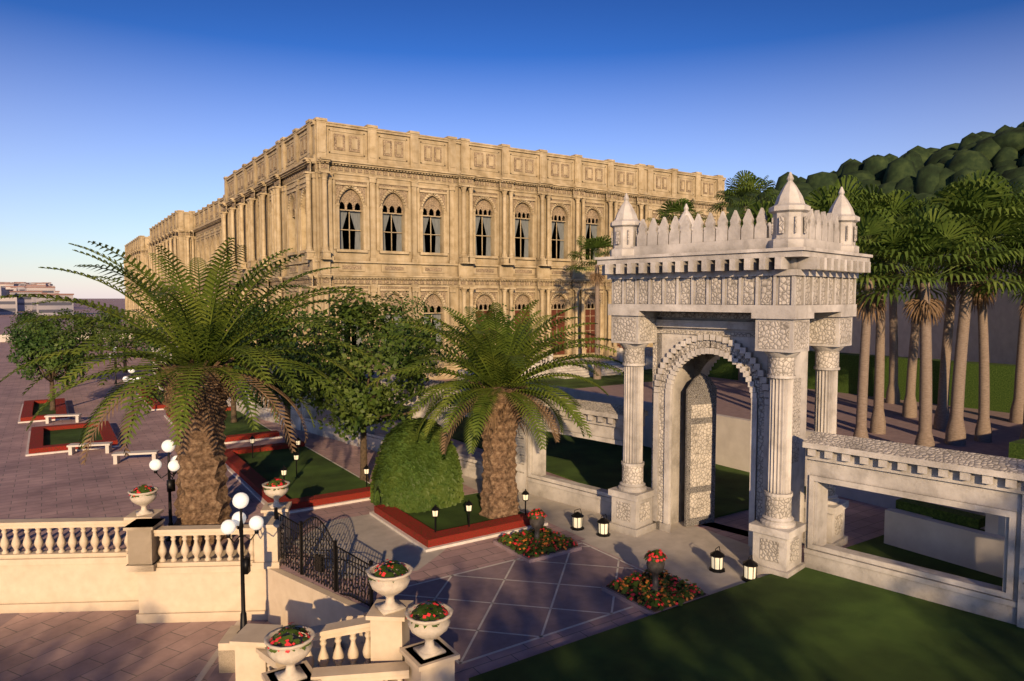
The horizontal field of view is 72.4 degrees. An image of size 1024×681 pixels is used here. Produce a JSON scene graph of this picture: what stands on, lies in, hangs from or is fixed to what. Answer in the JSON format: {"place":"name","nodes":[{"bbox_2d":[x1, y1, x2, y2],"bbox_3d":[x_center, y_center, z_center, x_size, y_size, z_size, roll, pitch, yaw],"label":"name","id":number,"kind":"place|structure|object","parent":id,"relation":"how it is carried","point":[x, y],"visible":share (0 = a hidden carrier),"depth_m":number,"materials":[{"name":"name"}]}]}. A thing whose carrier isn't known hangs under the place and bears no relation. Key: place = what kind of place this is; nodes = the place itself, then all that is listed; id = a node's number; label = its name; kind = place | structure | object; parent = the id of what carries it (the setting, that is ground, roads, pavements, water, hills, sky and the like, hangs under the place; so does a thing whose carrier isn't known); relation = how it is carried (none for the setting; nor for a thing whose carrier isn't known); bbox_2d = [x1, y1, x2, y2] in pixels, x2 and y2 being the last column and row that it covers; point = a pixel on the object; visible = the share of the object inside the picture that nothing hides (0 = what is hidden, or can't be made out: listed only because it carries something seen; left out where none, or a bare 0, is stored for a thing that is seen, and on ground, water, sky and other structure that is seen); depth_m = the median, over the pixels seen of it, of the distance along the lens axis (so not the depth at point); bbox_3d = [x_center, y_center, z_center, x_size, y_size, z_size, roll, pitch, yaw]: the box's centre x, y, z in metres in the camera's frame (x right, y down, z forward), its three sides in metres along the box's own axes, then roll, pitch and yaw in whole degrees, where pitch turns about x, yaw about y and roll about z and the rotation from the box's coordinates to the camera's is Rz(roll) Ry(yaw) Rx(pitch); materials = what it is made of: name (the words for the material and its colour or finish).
{"place":"outdoors","nodes":[
{"label":"outdoors","id":0,"kind":"place"},
{"bbox_2d":[0,332,132,341],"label":"sea wall","id":1,"kind":"structure","parent":0,"point":[3,339],"depth_m":114.61,"materials":[{"name":"beige stone"}]},
{"bbox_2d":[0,299,368,680],"bbox_3d":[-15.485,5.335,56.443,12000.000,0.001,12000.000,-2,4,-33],"label":"ground","id":2,"kind":"structure","parent":0,"point":[120,645],"depth_m":17.61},
{"bbox_2d":[0,282,73,314],"bbox_3d":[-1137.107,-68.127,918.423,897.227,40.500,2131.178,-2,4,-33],"label":"building","id":3,"kind":"structure","parent":2,"relation":"on","point":[4,291],"depth_m":353.78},
{"bbox_2d":[0,284,71,312],"bbox_3d":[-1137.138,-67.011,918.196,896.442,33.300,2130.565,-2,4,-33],"label":"building windows","id":4,"kind":"structure","parent":3,"relation":"on","point":[34,311],"depth_m":292.68,"materials":[{"name":"grey"}]},
{"bbox_2d":[4,282,73,296],"bbox_3d":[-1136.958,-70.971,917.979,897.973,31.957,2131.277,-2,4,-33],"label":"distant city roofs","id":5,"kind":"structure","parent":3,"relation":"on","point":[27,286],"depth_m":442.96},
{"bbox_2d":[0,613,265,680],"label":"bands","id":6,"kind":"object","parent":2,"relation":"on","point":[215,675],"depth_m":16.73,"materials":[{"name":"beige stone"}]},
{"bbox_2d":[0,549,459,680],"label":"retaining walls","id":7,"kind":"structure","parent":2,"relation":"on","point":[277,596],"depth_m":19.01,"materials":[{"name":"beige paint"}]},
{"bbox_2d":[111,351,258,632],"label":"lamp posts","id":8,"kind":"object","parent":7,"relation":"on","point":[245,565],"visible":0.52,"depth_m":16.74,"materials":[{"name":"black metal"}]},
{"bbox_2d":[113,347,263,534],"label":"lamp globes","id":9,"kind":"object","parent":8,"relation":"attached to","point":[240,500],"visible":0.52,"depth_m":16.64,"materials":[{"name":"white glass"}]},
{"bbox_2d":[0,502,413,680],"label":"balustrades","id":10,"kind":"object","parent":7,"relation":"on","point":[390,635],"visible":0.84,"depth_m":18.65,"materials":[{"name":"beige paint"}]},
{"bbox_2d":[0,527,402,680],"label":"balusters","id":11,"kind":"object","parent":10,"relation":"on","point":[338,656],"visible":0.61,"depth_m":19.08,"materials":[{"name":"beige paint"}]},
{"bbox_2d":[127,480,453,680],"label":"urns","id":12,"kind":"object","parent":7,"relation":"on","point":[388,589],"visible":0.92,"depth_m":13.26,"materials":[{"name":"stone"}]},
{"bbox_2d":[316,642,365,666],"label":"steps","id":13,"kind":"structure","parent":2,"relation":"on","point":[360,659],"depth_m":16.01,"materials":[{"name":"stone"}]},
{"bbox_2d":[0,303,887,680],"bbox_3d":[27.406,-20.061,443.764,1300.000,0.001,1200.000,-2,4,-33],"label":"ground","id":14,"kind":"structure","parent":0,"point":[66,485],"depth_m":26.48,"materials":[{"name":"grey stone"}]},
{"bbox_2d":[2,313,47,351],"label":"tree","id":15,"kind":"object","parent":14,"relation":"on","point":[16,331],"visible":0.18,"depth_m":69.06,"materials":[{"name":"green plant"}]},
{"bbox_2d":[8,306,45,334],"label":"tree","id":16,"kind":"object","parent":14,"relation":"on","point":[18,317],"depth_m":88.10,"materials":[{"name":"green plant"}]},
{"bbox_2d":[7,324,94,409],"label":"tree","id":17,"kind":"object","parent":14,"relation":"on","point":[30,343],"depth_m":43.87,"materials":[{"name":"green plant"}]},
{"bbox_2d":[24,308,107,388],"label":"tree","id":18,"kind":"object","parent":14,"relation":"on","point":[57,322],"depth_m":55.39,"materials":[{"name":"green plant"}]},
{"bbox_2d":[74,308,121,358],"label":"tree","id":19,"kind":"object","parent":14,"relation":"on","point":[103,338],"depth_m":82.00,"materials":[{"name":"green plant"}]},
{"bbox_2d":[44,413,158,463],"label":"benches","id":20,"kind":"object","parent":14,"relation":"on","point":[108,449],"visible":0.94,"depth_m":32.57,"materials":[{"name":"white stone"}]},
{"bbox_2d":[87,305,148,372],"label":"tree","id":21,"kind":"object","parent":14,"relation":"on","point":[116,338],"depth_m":66.70,"materials":[{"name":"green plant"}]},
{"bbox_2d":[134,301,228,363],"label":"tree","id":22,"kind":"object","parent":14,"relation":"on","point":[148,347],"visible":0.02,"depth_m":45.81,"materials":[{"name":"green plant"}]},
{"bbox_2d":[0,237,382,545],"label":"palm","id":23,"kind":"object","parent":14,"relation":"on","point":[198,341],"depth_m":20.31,"materials":[{"name":"green plant"}]},
{"bbox_2d":[80,370,307,464],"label":"palm fronds","id":24,"kind":"object","parent":23,"relation":"attached to","point":[253,378],"visible":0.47,"depth_m":20.08,"materials":[{"name":"plant"}]},
{"bbox_2d":[179,296,290,422],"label":"tree","id":25,"kind":"object","parent":14,"relation":"on","point":[237,366],"depth_m":40.23,"materials":[{"name":"green plant"}]},
{"bbox_2d":[20,387,529,547],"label":"flower borders","id":26,"kind":"object","parent":14,"relation":"on","point":[420,532],"visible":0.49,"depth_m":25.27,"materials":[{"name":"red brick"}]},
{"bbox_2d":[223,289,355,443],"bbox_3d":[-10.621,1.389,33.517,6.558,7.700,6.620,-2,4,-33],"label":"tree","id":27,"kind":"object","parent":26,"relation":"on","point":[283,330],"depth_m":32.58,"materials":[{"name":"green plant"}]},
{"bbox_2d":[18,392,547,551],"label":"kerbs","id":28,"kind":"structure","parent":14,"relation":"on","point":[372,513],"depth_m":24.66,"materials":[{"name":"red stone"}]},
{"bbox_2d":[274,507,372,609],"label":"iron gate","id":29,"kind":"structure","parent":14,"relation":"on","point":[318,565],"depth_m":17.77,"materials":[{"name":"black metal"}]},
{"bbox_2d":[278,285,450,481],"bbox_3d":[-5.724,1.727,27.431,6.785,7.775,6.558,-2,4,-33],"label":"tree","id":30,"kind":"object","parent":14,"relation":"on","point":[354,415],"depth_m":26.56,"materials":[{"name":"green plant"}]},
{"bbox_2d":[351,291,443,374],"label":"tree","id":31,"kind":"object","parent":14,"relation":"on","point":[404,318],"depth_m":50.63,"materials":[{"name":"green plant"}]},
{"bbox_2d":[369,417,463,513],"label":"topiary bush","id":32,"kind":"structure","parent":14,"relation":"on","point":[377,499],"depth_m":23.79,"materials":[{"name":"green plant"}]},
{"bbox_2d":[123,117,728,379],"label":"palace","id":33,"kind":"structure","parent":14,"relation":"on","point":[261,226],"depth_m":63.91,"materials":[{"name":"beige stone"}]},
{"bbox_2d":[124,134,725,353],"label":"palace carving","id":34,"kind":"object","parent":33,"relation":"attached to","point":[389,201],"visible":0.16,"depth_m":63.82},
{"bbox_2d":[339,210,596,347],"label":"curtains","id":35,"kind":"object","parent":33,"relation":"in","point":[355,216],"visible":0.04,"depth_m":62.05,"materials":[{"name":"white fabric"}]},
{"bbox_2d":[476,309,622,354],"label":"doors","id":36,"kind":"structure","parent":33,"relation":"in","point":[587,327],"depth_m":70.40,"materials":[{"name":"brown wood"}]},
{"bbox_2d":[441,303,540,380],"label":"tree","id":37,"kind":"object","parent":14,"relation":"on","point":[508,317],"visible":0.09,"depth_m":41.12,"materials":[{"name":"green plant"}]},
{"bbox_2d":[365,299,623,518],"bbox_3d":[-0.464,2.257,23.173,8.310,7.240,8.504,-2,4,-33],"label":"palm","id":38,"kind":"object","parent":14,"relation":"on","point":[500,358],"depth_m":22.47,"materials":[{"name":"green plant"}]},
{"bbox_2d":[438,392,560,453],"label":"dead palm fronds","id":39,"kind":"object","parent":38,"relation":"attached to","point":[543,411],"visible":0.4,"depth_m":21.83,"materials":[{"name":"brown plant"}]},
{"bbox_2d":[239,378,764,594],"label":"paths","id":40,"kind":"structure","parent":14,"relation":"on","point":[686,551],"depth_m":20.68,"materials":[{"name":"beige stone"}]},
{"bbox_2d":[250,435,757,581],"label":"garden lanterns","id":41,"kind":"object","parent":14,"relation":"on","point":[752,563],"visible":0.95,"depth_m":21.35,"materials":[{"name":"black metal"}]},
{"bbox_2d":[250,439,755,578],"bbox_3d":[-3.295,5.311,23.939,22.443,0.910,3.847,3,4,37],"label":"lantern glass","id":42,"kind":"object","parent":41,"relation":"in","point":[525,497],"visible":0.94,"depth_m":21.29,"materials":[{"name":"beige glass"}]},
{"bbox_2d":[382,543,647,663],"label":"paving bands","id":43,"kind":"object","parent":14,"relation":"on","point":[485,615],"visible":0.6,"depth_m":16.74,"materials":[{"name":"beige stone"}]},
{"bbox_2d":[493,535,709,615],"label":"flower bed curb","id":44,"kind":"structure","parent":43,"relation":"on","point":[634,604],"depth_m":19.26,"materials":[{"name":"brown stone"}]},
{"bbox_2d":[129,477,703,652],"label":"flowers","id":45,"kind":"object","parent":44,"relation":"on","point":[425,610],"depth_m":16.98,"materials":[{"name":"plant"}]},
{"bbox_2d":[394,544,642,661],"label":"paved plaza","id":46,"kind":"structure","parent":14,"relation":"on","point":[514,619],"depth_m":17.03,"materials":[{"name":"grey stone"}]},
{"bbox_2d":[33,369,1023,680],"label":"lawns","id":47,"kind":"structure","parent":14,"relation":"on","point":[805,623],"depth_m":15.37,"materials":[{"name":"green plant"}]},
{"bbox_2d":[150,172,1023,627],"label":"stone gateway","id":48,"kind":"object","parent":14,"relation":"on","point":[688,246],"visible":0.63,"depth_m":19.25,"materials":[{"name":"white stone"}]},
{"bbox_2d":[154,216,1023,598],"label":"gate carving","id":49,"kind":"object","parent":48,"relation":"attached to","point":[774,334],"visible":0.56,"depth_m":19.84},
{"bbox_2d":[684,373,716,526],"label":"gate doors","id":50,"kind":"structure","parent":48,"relation":"attached to","point":[701,389],"depth_m":22.15,"materials":[{"name":"grey stone"}]},
{"bbox_2d":[565,235,612,378],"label":"palm","id":51,"kind":"object","parent":14,"relation":"on","point":[593,244],"depth_m":61.32,"materials":[{"name":"green plant"}]},
{"bbox_2d":[589,273,605,285],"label":"dead palm fronds","id":52,"kind":"object","parent":51,"relation":"attached to","point":[598,276],"visible":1,"depth_m":60.99,"materials":[{"name":"brown plant"}]},
{"bbox_2d":[497,529,705,611],"bbox_3d":[2.127,6.086,18.847,1.885,0.130,6.214,-3,5,-40],"label":"foliage","id":53,"kind":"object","parent":14,"relation":"on","point":[654,609],"depth_m":17.43,"materials":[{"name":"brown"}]},
{"bbox_2d":[529,512,665,590],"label":"dark urns","id":54,"kind":"object","parent":53,"relation":"on","point":[655,569],"visible":0.76,"depth_m":17.11,"materials":[{"name":"brown metal"}]},
{"bbox_2d":[503,528,693,606],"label":"flowers","id":55,"kind":"object","parent":53,"relation":"on","point":[644,593],"visible":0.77,"depth_m":17.38,"materials":[{"name":"red plant"}]},
{"bbox_2d":[646,198,707,231],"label":"palm","id":56,"kind":"object","parent":14,"relation":"on","point":[676,206],"visible":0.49,"depth_m":58.81,"materials":[{"name":"green plant"}]},
{"bbox_2d":[458,369,1005,577],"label":"white yard walls","id":57,"kind":"structure","parent":14,"relation":"on","point":[975,549],"depth_m":20.05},
{"bbox_2d":[706,170,779,380],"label":"palm","id":58,"kind":"object","parent":14,"relation":"on","point":[748,184],"depth_m":58.66,"materials":[{"name":"green plant"}]},
{"bbox_2d":[715,193,774,227],"bbox_3d":[13.057,-1.134,35.483,7.976,12.495,7.265,-2,4,-33],"label":"fan palm","id":59,"kind":"object","parent":14,"relation":"on","point":[765,206],"visible":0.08,"depth_m":34.20,"materials":[{"name":"green plant"}]},
{"bbox_2d":[610,443,985,528],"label":"hedge boxes","id":60,"kind":"object","parent":14,"relation":"on","point":[969,519],"visible":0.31,"depth_m":19.60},
{"bbox_2d":[804,175,910,432],"bbox_3d":[16.964,-1.802,37.231,7.706,13.612,8.453,-2,4,-33],"label":"fan palm","id":61,"kind":"object","parent":14,"relation":"on","point":[824,200],"depth_m":35.77,"materials":[{"name":"green plant"}]},
{"bbox_2d":[708,350,1023,459],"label":"dark hedges","id":62,"kind":"object","parent":14,"relation":"on","point":[1002,378],"visible":0.27,"depth_m":48.27,"materials":[{"name":"green plant"}]},
{"bbox_2d":[853,209,942,438],"bbox_3d":[16.652,-0.396,32.989,6.429,11.329,6.136,-2,4,-33],"label":"fan palm","id":63,"kind":"object","parent":14,"relation":"on","point":[881,225],"depth_m":32.14,"materials":[{"name":"green plant"}]},
{"bbox_2d":[865,263,898,289],"bbox_3d":[19.372,-3.575,36.675,1.630,2.104,1.704,-2,4,-33],"label":"fan palm skirt","id":64,"kind":"object","parent":63,"relation":"attached to","point":[886,275],"visible":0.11,"depth_m":36.40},
{"bbox_2d":[809,236,1023,364],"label":"wall","id":65,"kind":"structure","parent":14,"relation":"on","point":[1003,315],"depth_m":52.43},
{"bbox_2d":[856,204,1023,447],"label":"fan palm","id":66,"kind":"object","parent":14,"relation":"on","point":[935,230],"depth_m":31.38,"materials":[{"name":"green plant"}]},
{"bbox_2d":[902,298,946,328],"bbox_3d":[19.017,-1.494,32.312,1.685,1.985,1.908,-2,4,-33],"label":"fan palm skirt","id":67,"kind":"object","parent":66,"relation":"attached to","point":[918,311],"visible":0.98,"depth_m":32.10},
{"bbox_2d":[900,170,1023,445],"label":"fan palm","id":68,"kind":"object","parent":14,"relation":"on","point":[978,193],"depth_m":32.95,"materials":[{"name":"green plant"}]},
{"bbox_2d":[954,223,1023,438],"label":"fan palm","id":69,"kind":"object","parent":14,"relation":"on","point":[1012,239],"depth_m":32.62,"materials":[{"name":"green plant"}]},
{"bbox_2d":[0,0,1023,298],"label":"sky","id":70,"kind":"structure","parent":0,"point":[117,117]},
{"bbox_2d":[521,347,652,378],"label":"palace perron","id":71,"kind":"object","parent":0,"point":[584,372],"visible":0.2,"depth_m":65.50,"materials":[{"name":"beige stone"}]},
{"bbox_2d":[576,377,1022,456],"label":"pavement","id":72,"kind":"structure","parent":0,"point":[733,398],"depth_m":42.16,"materials":[{"name":"grey stone"}]},
{"bbox_2d":[988,223,1023,280],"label":"fan palm","id":73,"kind":"object","parent":72,"relation":"on","point":[1017,264],"visible":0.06,"depth_m":36.83,"materials":[{"name":"plant"}]},
{"bbox_2d":[856,294,887,323],"bbox_3d":[16.753,-1.693,32.776,1.621,2.042,1.692,-2,4,-33],"label":"fan palm skirt","id":74,"kind":"object","parent":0,"point":[876,308],"visible":0.61,"depth_m":32.63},
{"bbox_2d":[851,183,945,433],"bbox_3d":[19.187,-1.590,37.121,6.760,13.203,7.113,-2,4,-33],"label":"fan palm","id":75,"kind":"object","parent":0,"point":[878,423],"depth_m":36.81,"materials":[{"name":"green plant"}]},
{"bbox_2d":[871,219,944,403],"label":"fan palm","id":76,"kind":"object","parent":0,"point":[893,394],"depth_m":47.50,"materials":[{"name":"brown plant"}]},
{"bbox_2d":[888,268,903,288],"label":"fan palm skirt","id":77,"kind":"object","parent":76,"relation":"attached to","point":[901,272],"visible":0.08,"depth_m":47.10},
{"bbox_2d":[875,197,989,417],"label":"fan palm","id":78,"kind":"object","parent":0,"point":[909,408],"depth_m":42.02,"materials":[{"name":"brown plant"}]},
{"bbox_2d":[908,268,937,291],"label":"fan palm skirt","id":79,"kind":"object","parent":78,"relation":"attached to","point":[922,276],"visible":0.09,"depth_m":41.83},
{"bbox_2d":[891,204,1015,430],"bbox_3d":[24.084,-1.378,38.051,6.640,12.665,6.186,-2,4,-33],"label":"fan palm","id":80,"kind":"object","parent":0,"point":[941,416],"depth_m":37.93,"materials":[{"name":"brown plant"}]},
{"bbox_2d":[940,268,959,290],"bbox_3d":[24.007,-3.522,37.813,1.746,2.034,1.679,-2,4,-33],"label":"fan palm skirt","id":81,"kind":"object","parent":80,"relation":"attached to","point":[948,279],"visible":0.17,"depth_m":37.61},
{"bbox_2d":[896,199,1023,442],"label":"fan palm","id":82,"kind":"object","parent":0,"point":[983,430],"depth_m":34.79,"materials":[{"name":"green plant"}]},
{"bbox_2d":[948,262,995,291],"bbox_3d":[22.287,-3.330,33.840,1.903,2.183,1.952,-2,4,-33],"label":"fan palm skirt","id":83,"kind":"object","parent":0,"point":[961,277],"visible":0.23,"depth_m":33.63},
{"bbox_2d":[955,281,1000,313],"bbox_3d":[23.267,-2.387,34.914,1.897,2.289,1.929,-2,4,-33],"label":"fan palm skirt","id":84,"kind":"object","parent":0,"point":[980,301],"visible":0.32,"depth_m":34.55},
{"bbox_2d":[988,186,1023,423],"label":"fan palm","id":85,"kind":"object","parent":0,"point":[1016,411],"depth_m":40.06,"materials":[{"name":"plant"}]},
{"bbox_2d":[1017,303,1023,319],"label":"fan palm skirt","id":86,"kind":"object","parent":85,"relation":"attached to","point":[1021,310],"visible":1,"depth_m":32.91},
{"bbox_2d":[1015,263,1023,279],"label":"fan palm skirt","id":87,"kind":"object","parent":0,"point":[1019,270],"visible":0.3,"depth_m":39.98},
{"bbox_3d":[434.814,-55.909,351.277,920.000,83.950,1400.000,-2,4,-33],"label":"hill","id":88,"kind":"structure","parent":0,"visible":0},
{"bbox_2d":[724,121,1023,226],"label":"hill forest","id":89,"kind":"object","parent":88,"relation":"on","point":[919,172],"visible":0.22,"depth_m":220.24,"materials":[{"name":"green plant"}]}
]}

